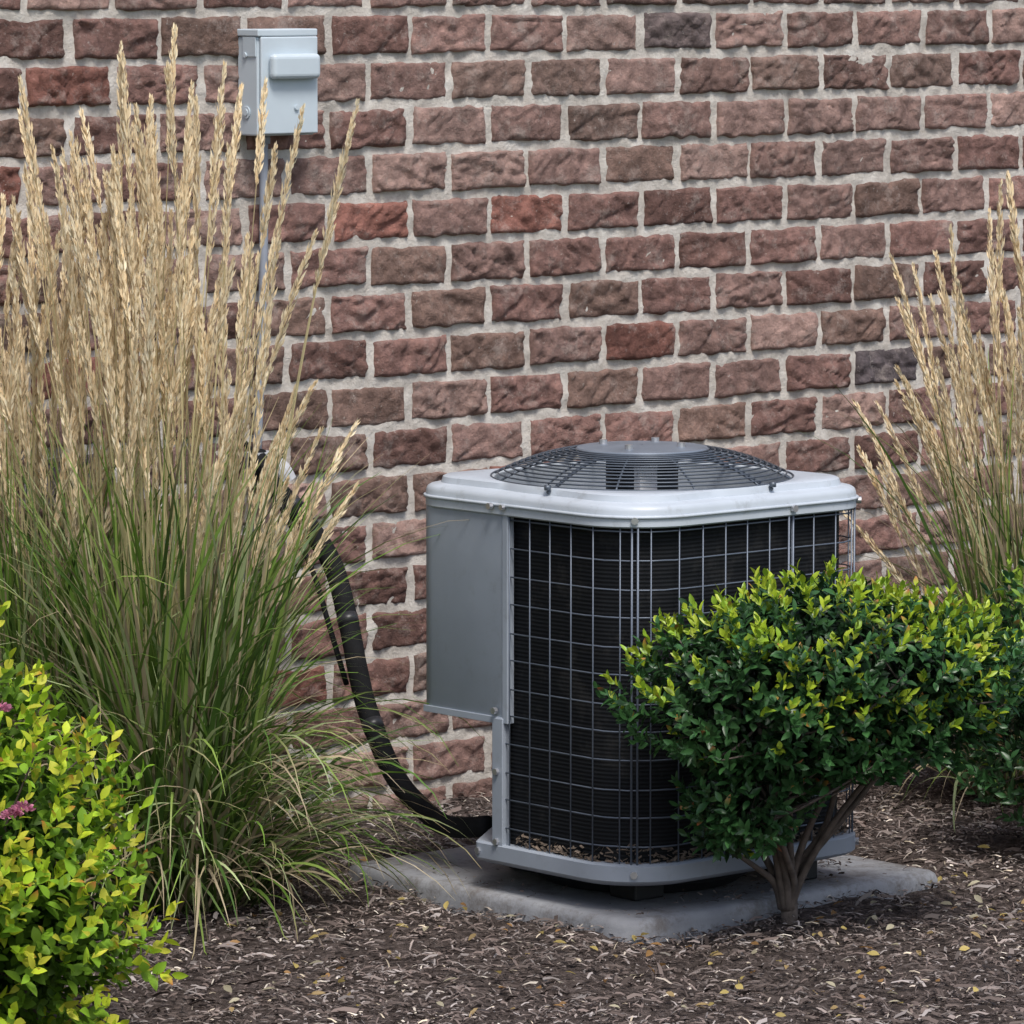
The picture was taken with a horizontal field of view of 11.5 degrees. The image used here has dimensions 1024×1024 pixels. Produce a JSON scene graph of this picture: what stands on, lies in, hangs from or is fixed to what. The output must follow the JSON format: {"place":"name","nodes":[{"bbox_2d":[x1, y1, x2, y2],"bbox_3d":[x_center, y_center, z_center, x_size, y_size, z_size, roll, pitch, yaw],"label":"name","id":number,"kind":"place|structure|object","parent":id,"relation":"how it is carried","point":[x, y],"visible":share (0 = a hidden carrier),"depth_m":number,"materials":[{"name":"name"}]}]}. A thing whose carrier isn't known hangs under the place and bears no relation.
{"place":"outdoors","nodes":[
{"label":"outdoors","id":0,"kind":"place"},
{"bbox_2d":[0,757,1023,1023],"bbox_3d":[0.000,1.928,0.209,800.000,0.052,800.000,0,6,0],"label":"ground","id":1,"kind":"structure","parent":0,"point":[401,945],"depth_m":9.92,"materials":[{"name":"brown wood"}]},
{"bbox_2d":[0,601,187,1023],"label":"spirea shrub","id":2,"kind":"object","parent":1,"relation":"on","point":[50,935],"visible":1,"depth_m":9.02,"materials":[{"name":"green plant"}]},
{"bbox_2d":[0,177,375,918],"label":"feather reed grass","id":3,"kind":"object","parent":1,"relation":"on","point":[14,379],"depth_m":10.46,"materials":[{"name":"beige plant"}]},
{"bbox_2d":[0,22,486,957],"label":"feather reed grass","id":4,"kind":"object","parent":1,"relation":"on","point":[202,656],"depth_m":10.31,"materials":[{"name":"plant"}]},
{"bbox_2d":[0,0,1023,822],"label":"bricks","id":5,"kind":"object","parent":1,"relation":"on","point":[96,38],"visible":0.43,"depth_m":11.82,"materials":[{"name":"brown brick"}]},
{"bbox_2d":[237,28,319,482],"bbox_3d":[-0.509,-0.560,11.230,0.170,1.006,0.106,-5,8,-41],"label":"electrical disconnect box","id":6,"kind":"object","parent":5,"relation":"attached to","point":[285,62],"visible":0.67,"depth_m":11.16,"materials":[{"name":"grey paint"}]},
{"bbox_2d":[241,438,491,837],"bbox_3d":[-0.296,0.258,10.968,0.123,0.792,0.908,-4,8,-36],"label":"insulated refrigerant pipe","id":7,"kind":"object","parent":5,"relation":"attached to","point":[479,826],"visible":0.66,"depth_m":11.01,"materials":[{"name":"plastic"}]},
{"bbox_2d":[0,0,1023,817],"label":"mortar","id":8,"kind":"object","parent":1,"relation":"on","point":[70,114],"visible":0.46,"depth_m":11.82,"materials":[{"name":"grey concrete"}]},
{"bbox_2d":[223,844,1023,1016],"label":"fallen leaves","id":9,"kind":"object","parent":1,"relation":"on","point":[978,898],"visible":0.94,"depth_m":9.90,"materials":[{"name":"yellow plant"}]},
{"bbox_2d":[347,845,937,943],"bbox_3d":[0.273,0.791,10.732,0.890,0.090,0.900,-5,8,-41],"label":"equipment pad","id":10,"kind":"object","parent":1,"relation":"on","point":[667,918],"visible":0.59,"depth_m":10.46,"materials":[{"name":"concrete"}]},
{"bbox_2d":[423,437,860,900],"bbox_3d":[0.269,0.307,10.551,0.709,0.911,0.698,-5,8,-41],"label":"air conditioner unit","id":11,"kind":"object","parent":10,"relation":"on","point":[552,585],"visible":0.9,"depth_m":10.30,"materials":[{"name":"paint"}]},
{"bbox_2d":[593,554,1023,924],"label":"holly shrub","id":12,"kind":"object","parent":1,"relation":"on","point":[861,681],"visible":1,"depth_m":9.95,"materials":[{"name":"green plant"}]},
{"bbox_2d":[805,171,1023,832],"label":"feather reed grass","id":13,"kind":"object","parent":1,"relation":"on","point":[986,567],"depth_m":11.71,"materials":[{"name":"beige plant"}]},
{"bbox_2d":[946,552,1023,826],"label":"holly shrub","id":14,"kind":"object","parent":1,"relation":"on","point":[1015,746],"visible":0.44,"depth_m":10.91,"materials":[{"name":"green plant"}]}
]}

